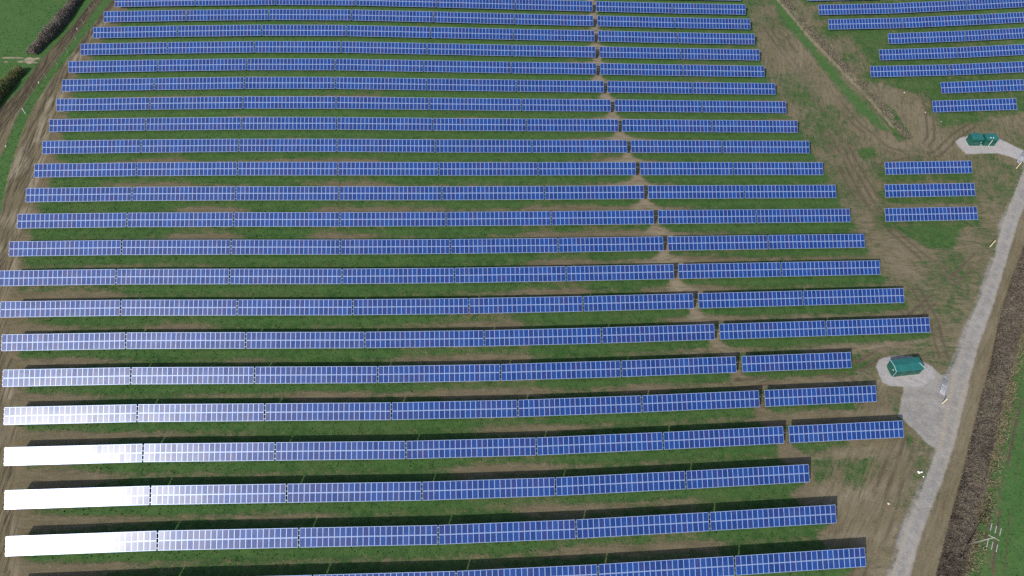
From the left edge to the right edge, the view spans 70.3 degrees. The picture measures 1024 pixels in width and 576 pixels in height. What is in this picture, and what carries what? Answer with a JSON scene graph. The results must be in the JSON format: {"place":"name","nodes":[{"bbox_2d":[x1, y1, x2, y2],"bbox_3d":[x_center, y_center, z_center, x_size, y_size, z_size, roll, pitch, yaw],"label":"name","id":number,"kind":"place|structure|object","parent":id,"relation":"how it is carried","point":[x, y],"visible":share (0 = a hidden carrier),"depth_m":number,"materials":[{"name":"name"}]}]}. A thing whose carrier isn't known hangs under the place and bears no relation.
{"place":"outdoors","nodes":[
{"label":"outdoors","id":0,"kind":"place"},
{"bbox_2d":[0,0,102,159],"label":"dirt track","id":1,"kind":"structure","parent":0,"point":[8,106],"depth_m":203.22,"materials":[{"name":"soil"}]},
{"bbox_2d":[0,0,1023,575],"bbox_3d":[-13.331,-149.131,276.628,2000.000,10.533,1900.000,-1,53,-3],"label":"ground","id":2,"kind":"structure","parent":0,"point":[940,280],"depth_m":161.57,"materials":[{"name":"green plant"}]},
{"bbox_2d":[0,269,115,285],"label":"solar table","id":3,"kind":"object","parent":2,"relation":"on","point":[49,277],"visible":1,"depth_m":158.94,"materials":[{"name":"blue glass"}]},
{"bbox_2d":[0,300,119,316],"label":"solar table","id":4,"kind":"object","parent":2,"relation":"on","point":[58,309],"visible":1,"depth_m":154.17,"materials":[{"name":"blue glass"}]},
{"bbox_2d":[1,333,125,350],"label":"solar table","id":5,"kind":"object","parent":2,"relation":"on","point":[67,342],"visible":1,"depth_m":149.43,"materials":[{"name":"blue glass"}]},
{"bbox_2d":[8,240,121,255],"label":"solar table","id":6,"kind":"object","parent":2,"relation":"on","point":[64,248],"visible":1,"depth_m":163.82,"materials":[{"name":"blue glass"}]},
{"bbox_2d":[2,367,130,386],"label":"solar table","id":7,"kind":"object","parent":2,"relation":"on","point":[60,377],"visible":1,"depth_m":144.72,"materials":[{"name":"blue glass"}]},
{"bbox_2d":[3,404,137,424],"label":"solar table","id":8,"kind":"object","parent":2,"relation":"on","point":[64,415],"visible":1,"depth_m":140.05,"materials":[{"name":"blue glass"}]},
{"bbox_2d":[17,213,126,227],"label":"solar table","id":9,"kind":"object","parent":2,"relation":"on","point":[67,221],"visible":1,"depth_m":168.71,"materials":[{"name":"blue glass"}]},
{"bbox_2d":[3,444,141,465],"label":"solar table","id":10,"kind":"object","parent":2,"relation":"on","point":[68,454],"visible":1,"depth_m":135.41,"materials":[{"name":"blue glass"}]},
{"bbox_2d":[4,486,149,509],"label":"solar table","id":11,"kind":"object","parent":2,"relation":"on","point":[68,497],"visible":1,"depth_m":130.80,"materials":[{"name":"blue glass"}]},
{"bbox_2d":[25,187,131,201],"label":"solar table","id":12,"kind":"object","parent":2,"relation":"on","point":[72,195],"visible":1,"depth_m":173.66,"materials":[{"name":"blue glass"}]},
{"bbox_2d":[5,531,156,555],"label":"solar table","id":13,"kind":"object","parent":2,"relation":"on","point":[92,542],"visible":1,"depth_m":126.21,"materials":[{"name":"blue glass"}]},
{"bbox_2d":[34,163,136,176],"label":"solar table","id":14,"kind":"object","parent":2,"relation":"on","point":[84,169],"visible":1,"depth_m":178.63,"materials":[{"name":"blue glass"}]},
{"bbox_2d":[42,140,139,153],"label":"solar table","id":15,"kind":"object","parent":2,"relation":"on","point":[86,146],"visible":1,"depth_m":183.63,"materials":[{"name":"blue glass"}]},
{"bbox_2d":[49,118,145,131],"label":"solar table","id":16,"kind":"object","parent":2,"relation":"on","point":[106,124],"visible":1,"depth_m":188.65,"materials":[{"name":"blue glass"}]},
{"bbox_2d":[116,269,228,283],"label":"solar table","id":17,"kind":"object","parent":2,"relation":"on","point":[147,276],"visible":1,"depth_m":159.71,"materials":[{"name":"blue glass"}]},
{"bbox_2d":[122,240,230,254],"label":"solar table","id":18,"kind":"object","parent":2,"relation":"on","point":[186,247],"visible":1,"depth_m":164.54,"materials":[{"name":"blue glass"}]},
{"bbox_2d":[121,300,236,315],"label":"solar table","id":19,"kind":"object","parent":2,"relation":"on","point":[155,307],"visible":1,"depth_m":154.98,"materials":[{"name":"blue glass"}]},
{"bbox_2d":[127,212,233,226],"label":"solar table","id":20,"kind":"object","parent":2,"relation":"on","point":[207,219],"visible":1,"depth_m":169.41,"materials":[{"name":"blue glass"}]},
{"bbox_2d":[132,186,235,200],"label":"solar table","id":21,"kind":"object","parent":2,"relation":"on","point":[166,193],"visible":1,"depth_m":174.32,"materials":[{"name":"blue glass"}]},
{"bbox_2d":[126,332,245,348],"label":"solar table","id":22,"kind":"object","parent":2,"relation":"on","point":[162,340],"visible":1,"depth_m":150.31,"materials":[{"name":"blue glass"}]},
{"bbox_2d":[136,162,236,175],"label":"solar table","id":23,"kind":"object","parent":2,"relation":"on","point":[184,168],"visible":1,"depth_m":179.29,"materials":[{"name":"blue glass"}]},
{"bbox_2d":[141,139,238,152],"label":"solar table","id":24,"kind":"object","parent":2,"relation":"on","point":[180,145],"visible":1,"depth_m":184.29,"materials":[{"name":"blue glass"}]},
{"bbox_2d":[131,367,254,383],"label":"solar table","id":25,"kind":"object","parent":2,"relation":"on","point":[163,375],"visible":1,"depth_m":145.67,"materials":[{"name":"blue glass"}]},
{"bbox_2d":[146,117,240,130],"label":"solar table","id":26,"kind":"object","parent":2,"relation":"on","point":[204,123],"visible":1,"depth_m":189.34,"materials":[{"name":"blue glass"}]},
{"bbox_2d":[137,404,264,421],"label":"solar table","id":27,"kind":"object","parent":2,"relation":"on","point":[175,412],"visible":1,"depth_m":141.07,"materials":[{"name":"blue glass"}]},
{"bbox_2d":[144,442,274,461],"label":"solar table","id":28,"kind":"object","parent":2,"relation":"on","point":[204,452],"visible":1,"depth_m":136.53,"materials":[{"name":"blue glass"}]},
{"bbox_2d":[150,484,285,504],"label":"solar table","id":29,"kind":"object","parent":2,"relation":"on","point":[188,494],"visible":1,"depth_m":132.01,"materials":[{"name":"blue glass"}]},
{"bbox_2d":[158,528,298,550],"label":"solar table","id":30,"kind":"object","parent":2,"relation":"on","point":[198,540],"visible":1,"depth_m":127.52,"materials":[{"name":"blue glass"}]},
{"bbox_2d":[230,269,340,283],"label":"solar table","id":31,"kind":"object","parent":2,"relation":"on","point":[297,276],"visible":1,"depth_m":160.50,"materials":[{"name":"blue glass"}]},
{"bbox_2d":[231,240,339,254],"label":"solar table","id":32,"kind":"object","parent":2,"relation":"on","point":[285,246],"visible":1,"depth_m":165.31,"materials":[{"name":"blue glass"}]},
{"bbox_2d":[234,212,338,226],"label":"solar table","id":33,"kind":"object","parent":2,"relation":"on","point":[272,216],"visible":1,"depth_m":170.16,"materials":[{"name":"blue glass"}]},
{"bbox_2d":[236,186,338,199],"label":"solar table","id":34,"kind":"object","parent":2,"relation":"on","point":[288,193],"visible":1,"depth_m":175.08,"materials":[{"name":"blue glass"}]},
{"bbox_2d":[237,162,337,174],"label":"solar table","id":35,"kind":"object","parent":2,"relation":"on","point":[291,168],"visible":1,"depth_m":180.03,"materials":[{"name":"blue glass"}]},
{"bbox_2d":[239,139,336,151],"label":"solar table","id":36,"kind":"object","parent":2,"relation":"on","point":[288,145],"visible":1,"depth_m":185.02,"materials":[{"name":"blue glass"}]},
{"bbox_2d":[241,117,335,129],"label":"solar table","id":37,"kind":"object","parent":2,"relation":"on","point":[290,123],"visible":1,"depth_m":190.06,"materials":[{"name":"blue glass"}]},
{"bbox_2d":[237,299,352,314],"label":"solar table","id":38,"kind":"object","parent":2,"relation":"on","point":[311,307],"visible":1,"depth_m":155.82,"materials":[{"name":"blue glass"}]},
{"bbox_2d":[246,332,363,348],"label":"solar table","id":39,"kind":"object","parent":2,"relation":"on","point":[291,339],"visible":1,"depth_m":151.19,"materials":[{"name":"blue glass"}]},
{"bbox_2d":[254,366,376,383],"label":"solar table","id":40,"kind":"object","parent":2,"relation":"on","point":[356,374],"visible":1,"depth_m":146.61,"materials":[{"name":"blue glass"}]},
{"bbox_2d":[265,403,390,420],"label":"solar table","id":41,"kind":"object","parent":2,"relation":"on","point":[300,411],"visible":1,"depth_m":142.07,"materials":[{"name":"blue glass"}]},
{"bbox_2d":[275,441,404,460],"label":"solar table","id":42,"kind":"object","parent":2,"relation":"on","point":[343,451],"visible":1,"depth_m":137.60,"materials":[{"name":"blue glass"}]},
{"bbox_2d":[287,482,421,502],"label":"solar table","id":43,"kind":"object","parent":2,"relation":"on","point":[349,492],"visible":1,"depth_m":133.17,"materials":[{"name":"blue glass"}]},
{"bbox_2d":[299,525,437,546],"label":"solar table","id":44,"kind":"object","parent":2,"relation":"on","point":[379,535],"visible":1,"depth_m":128.77,"materials":[{"name":"blue glass"}]},
{"bbox_2d":[337,117,431,129],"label":"solar table","id":45,"kind":"object","parent":2,"relation":"on","point":[368,123],"visible":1,"depth_m":190.99,"materials":[{"name":"blue glass"}]},
{"bbox_2d":[337,139,434,151],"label":"solar table","id":46,"kind":"object","parent":2,"relation":"on","point":[388,145],"visible":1,"depth_m":186.00,"materials":[{"name":"blue glass"}]},
{"bbox_2d":[338,162,438,175],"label":"solar table","id":47,"kind":"object","parent":2,"relation":"on","point":[384,168],"visible":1,"depth_m":181.04,"materials":[{"name":"blue glass"}]},
{"bbox_2d":[339,186,441,199],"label":"solar table","id":48,"kind":"object","parent":2,"relation":"on","point":[387,193],"visible":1,"depth_m":176.10,"materials":[{"name":"blue glass"}]},
{"bbox_2d":[340,212,445,226],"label":"solar table","id":49,"kind":"object","parent":2,"relation":"on","point":[397,218],"visible":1,"depth_m":171.22,"materials":[{"name":"blue glass"}]},
{"bbox_2d":[340,239,449,253],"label":"solar table","id":50,"kind":"object","parent":2,"relation":"on","point":[408,246],"visible":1,"depth_m":166.39,"materials":[{"name":"blue glass"}]},
{"bbox_2d":[342,268,453,283],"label":"solar table","id":51,"kind":"object","parent":2,"relation":"on","point":[390,275],"visible":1,"depth_m":161.59,"materials":[{"name":"blue glass"}]},
{"bbox_2d":[353,298,468,314],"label":"solar table","id":52,"kind":"object","parent":2,"relation":"on","point":[400,306],"visible":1,"depth_m":156.93,"materials":[{"name":"blue glass"}]},
{"bbox_2d":[366,330,483,347],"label":"solar table","id":53,"kind":"object","parent":2,"relation":"on","point":[423,339],"visible":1,"depth_m":152.38,"materials":[{"name":"blue glass"}]},
{"bbox_2d":[378,364,499,382],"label":"solar table","id":54,"kind":"object","parent":2,"relation":"on","point":[423,373],"visible":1,"depth_m":147.87,"materials":[{"name":"blue glass"}]},
{"bbox_2d":[392,400,517,419],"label":"solar table","id":55,"kind":"object","parent":2,"relation":"on","point":[453,409],"visible":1,"depth_m":143.42,"materials":[{"name":"blue glass"}]},
{"bbox_2d":[407,438,535,458],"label":"solar table","id":56,"kind":"object","parent":2,"relation":"on","point":[480,448],"visible":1,"depth_m":139.03,"materials":[{"name":"blue glass"}]},
{"bbox_2d":[435,140,531,152],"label":"solar table","id":57,"kind":"object","parent":2,"relation":"on","point":[500,146],"visible":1,"depth_m":187.40,"materials":[{"name":"blue glass"}]},
{"bbox_2d":[439,162,537,175],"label":"solar table","id":58,"kind":"object","parent":2,"relation":"on","point":[491,168],"visible":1,"depth_m":182.47,"materials":[{"name":"blue glass"}]},
{"bbox_2d":[422,478,555,499],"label":"solar table","id":59,"kind":"object","parent":2,"relation":"on","point":[543,486],"visible":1,"depth_m":134.66,"materials":[{"name":"blue glass"}]},
{"bbox_2d":[442,186,543,199],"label":"solar table","id":60,"kind":"object","parent":2,"relation":"on","point":[495,193],"visible":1,"depth_m":177.58,"materials":[{"name":"blue glass"}]},
{"bbox_2d":[446,211,550,225],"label":"solar table","id":61,"kind":"object","parent":2,"relation":"on","point":[529,217],"visible":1,"depth_m":172.71,"materials":[{"name":"blue glass"}]},
{"bbox_2d":[450,238,557,253],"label":"solar table","id":62,"kind":"object","parent":2,"relation":"on","point":[515,245],"visible":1,"depth_m":167.93,"materials":[{"name":"blue glass"}]},
{"bbox_2d":[438,520,575,543],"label":"solar table","id":63,"kind":"object","parent":2,"relation":"on","point":[505,531],"visible":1,"depth_m":130.34,"materials":[{"name":"blue glass"}]},
{"bbox_2d":[455,266,565,282],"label":"solar table","id":64,"kind":"object","parent":2,"relation":"on","point":[493,274],"visible":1,"depth_m":163.15,"materials":[{"name":"blue glass"}]},
{"bbox_2d":[469,296,582,313],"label":"solar table","id":65,"kind":"object","parent":2,"relation":"on","point":[516,305],"visible":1,"depth_m":158.60,"materials":[{"name":"blue glass"}]},
{"bbox_2d":[484,328,601,345],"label":"solar table","id":66,"kind":"object","parent":2,"relation":"on","point":[571,335],"visible":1,"depth_m":154.09,"materials":[{"name":"blue glass"}]},
{"bbox_2d":[500,361,620,380],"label":"solar table","id":67,"kind":"object","parent":2,"relation":"on","point":[554,370],"visible":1,"depth_m":149.66,"materials":[{"name":"blue glass"}]},
{"bbox_2d":[532,140,626,152],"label":"solar table","id":68,"kind":"object","parent":2,"relation":"on","point":[580,146],"visible":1,"depth_m":189.30,"materials":[{"name":"blue glass"}]},
{"bbox_2d":[518,396,641,416],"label":"solar table","id":69,"kind":"object","parent":2,"relation":"on","point":[532,407],"visible":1,"depth_m":145.29,"materials":[{"name":"blue glass"}]},
{"bbox_2d":[538,162,635,174],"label":"solar table","id":70,"kind":"object","parent":2,"relation":"on","point":[565,168],"visible":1,"depth_m":184.43,"materials":[{"name":"blue glass"}]},
{"bbox_2d":[544,186,643,199],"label":"solar table","id":71,"kind":"object","parent":2,"relation":"on","point":[607,192],"visible":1,"depth_m":179.59,"materials":[{"name":"blue glass"}]},
{"bbox_2d":[536,432,662,454],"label":"solar table","id":72,"kind":"object","parent":2,"relation":"on","point":[617,443],"visible":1,"depth_m":140.96,"materials":[{"name":"blue glass"}]},
{"bbox_2d":[551,210,653,224],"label":"solar table","id":73,"kind":"object","parent":2,"relation":"on","point":[602,217],"visible":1,"depth_m":174.75,"materials":[{"name":"blue glass"}]},
{"bbox_2d":[558,237,663,251],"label":"solar table","id":74,"kind":"object","parent":2,"relation":"on","point":[619,244],"visible":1,"depth_m":170.00,"materials":[{"name":"blue glass"}]},
{"bbox_2d":[566,264,673,280],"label":"solar table","id":75,"kind":"object","parent":2,"relation":"on","point":[618,272],"visible":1,"depth_m":165.28,"materials":[{"name":"blue glass"}]},
{"bbox_2d":[555,471,685,495],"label":"solar table","id":76,"kind":"object","parent":2,"relation":"on","point":[665,480],"visible":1,"depth_m":136.68,"materials":[{"name":"blue glass"}]},
{"bbox_2d":[583,294,694,310],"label":"solar table","id":77,"kind":"object","parent":2,"relation":"on","point":[684,301],"visible":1,"depth_m":160.77,"materials":[{"name":"blue glass"}]},
{"bbox_2d":[576,512,709,538],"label":"solar table","id":78,"kind":"object","parent":2,"relation":"on","point":[668,521],"visible":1,"depth_m":132.42,"materials":[{"name":"blue glass"}]},
{"bbox_2d":[601,324,714,342],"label":"solar table","id":79,"kind":"object","parent":2,"relation":"on","point":[654,334],"visible":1,"depth_m":156.33,"materials":[{"name":"blue glass"}]},
{"bbox_2d":[598,556,733,575],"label":"solar table","id":80,"kind":"object","parent":2,"relation":"on","point":[680,567],"visible":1,"depth_m":128.35,"materials":[{"name":"blue glass"}]},
{"bbox_2d":[621,356,737,376],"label":"solar table","id":81,"kind":"object","parent":2,"relation":"on","point":[690,365],"visible":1,"depth_m":151.97,"materials":[{"name":"blue glass"}]},
{"bbox_2d":[640,162,732,174],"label":"solar table","id":82,"kind":"object","parent":2,"relation":"on","point":[684,168],"visible":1,"depth_m":186.89,"materials":[{"name":"blue glass"}]},
{"bbox_2d":[648,185,743,198],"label":"solar table","id":83,"kind":"object","parent":2,"relation":"on","point":[718,191],"visible":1,"depth_m":182.05,"materials":[{"name":"blue glass"}]},
{"bbox_2d":[642,390,759,411],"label":"solar table","id":84,"kind":"object","parent":2,"relation":"on","point":[709,401],"visible":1,"depth_m":147.66,"materials":[{"name":"blue glass"}]},
{"bbox_2d":[656,209,755,223],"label":"solar table","id":85,"kind":"object","parent":2,"relation":"on","point":[692,216],"visible":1,"depth_m":177.26,"materials":[{"name":"blue glass"}]},
{"bbox_2d":[667,235,767,250],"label":"solar table","id":86,"kind":"object","parent":2,"relation":"on","point":[723,242],"visible":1,"depth_m":172.56,"materials":[{"name":"blue glass"}]},
{"bbox_2d":[663,426,783,449],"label":"solar table","id":87,"kind":"object","parent":2,"relation":"on","point":[721,438],"visible":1,"depth_m":143.36,"materials":[{"name":"blue glass"}]},
{"bbox_2d":[678,262,780,278],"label":"solar table","id":88,"kind":"object","parent":2,"relation":"on","point":[737,269],"visible":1,"depth_m":167.88,"materials":[{"name":"blue glass"}]},
{"bbox_2d":[686,464,809,488],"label":"solar table","id":89,"kind":"object","parent":2,"relation":"on","point":[793,473],"visible":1,"depth_m":139.09,"materials":[{"name":"blue glass"}]},
{"bbox_2d":[698,291,802,307],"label":"solar table","id":90,"kind":"object","parent":2,"relation":"on","point":[759,299],"visible":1,"depth_m":163.43,"materials":[{"name":"blue glass"}]},
{"bbox_2d":[719,321,825,338],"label":"solar table","id":91,"kind":"object","parent":2,"relation":"on","point":[770,330],"visible":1,"depth_m":159.03,"materials":[{"name":"blue glass"}]},
{"bbox_2d":[709,505,836,530],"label":"solar table","id":92,"kind":"object","parent":2,"relation":"on","point":[782,515],"visible":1,"depth_m":134.82,"materials":[{"name":"blue glass"}]},
{"bbox_2d":[740,352,851,371],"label":"solar table","id":93,"kind":"object","parent":2,"relation":"on","point":[795,362],"visible":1,"depth_m":154.68,"materials":[{"name":"blue glass"}]},
{"bbox_2d":[734,548,865,574],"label":"solar table","id":94,"kind":"object","parent":2,"relation":"on","point":[792,564],"visible":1,"depth_m":130.57,"materials":[{"name":"blue glass"}]},
{"bbox_2d":[756,209,850,222],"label":"solar table","id":95,"kind":"object","parent":2,"relation":"on","point":[788,215],"visible":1,"depth_m":179.82,"materials":[{"name":"blue glass"}]},
{"bbox_2d":[768,234,864,248],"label":"solar table","id":96,"kind":"object","parent":2,"relation":"on","point":[819,241],"visible":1,"depth_m":175.18,"materials":[{"name":"blue glass"}]},
{"bbox_2d":[762,385,876,406],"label":"solar table","id":97,"kind":"object","parent":2,"relation":"on","point":[820,395],"visible":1,"depth_m":150.34,"materials":[{"name":"blue glass"}]},
{"bbox_2d":[781,260,879,276],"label":"solar table","id":98,"kind":"object","parent":2,"relation":"on","point":[835,267],"visible":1,"depth_m":170.49,"materials":[{"name":"blue glass"}]},
{"bbox_2d":[787,421,903,442],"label":"solar table","id":99,"kind":"object","parent":2,"relation":"on","point":[820,433],"visible":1,"depth_m":146.03,"materials":[{"name":"blue glass"}]},
{"bbox_2d":[802,288,903,304],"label":"solar table","id":100,"kind":"object","parent":2,"relation":"on","point":[837,297],"visible":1,"depth_m":166.04,"materials":[{"name":"blue glass"}]},
{"bbox_2d":[825,317,930,335],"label":"solar table","id":101,"kind":"object","parent":2,"relation":"on","point":[869,326],"visible":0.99,"depth_m":161.63,"materials":[{"name":"blue glass"}]},
{"bbox_2d":[884,207,977,221],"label":"solar table","id":102,"kind":"object","parent":2,"relation":"on","point":[929,214],"visible":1,"depth_m":183.00,"materials":[{"name":"blue glass"}]},
{"bbox_2d":[936,246,1023,575],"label":"bramble hedge","id":103,"kind":"object","parent":2,"relation":"on","point":[963,528],"visible":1,"depth_m":149.34,"materials":[{"name":"plant"}]},
{"bbox_2d":[885,163,1023,575],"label":"gravel road","id":104,"kind":"structure","parent":0,"point":[930,419],"depth_m":153.67,"materials":[{"name":"grey gravel"}]},
{"bbox_2d":[962,319,1023,575],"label":"dry grass","id":105,"kind":"structure","parent":0,"point":[997,434],"depth_m":147.19,"materials":[{"name":"plant"}]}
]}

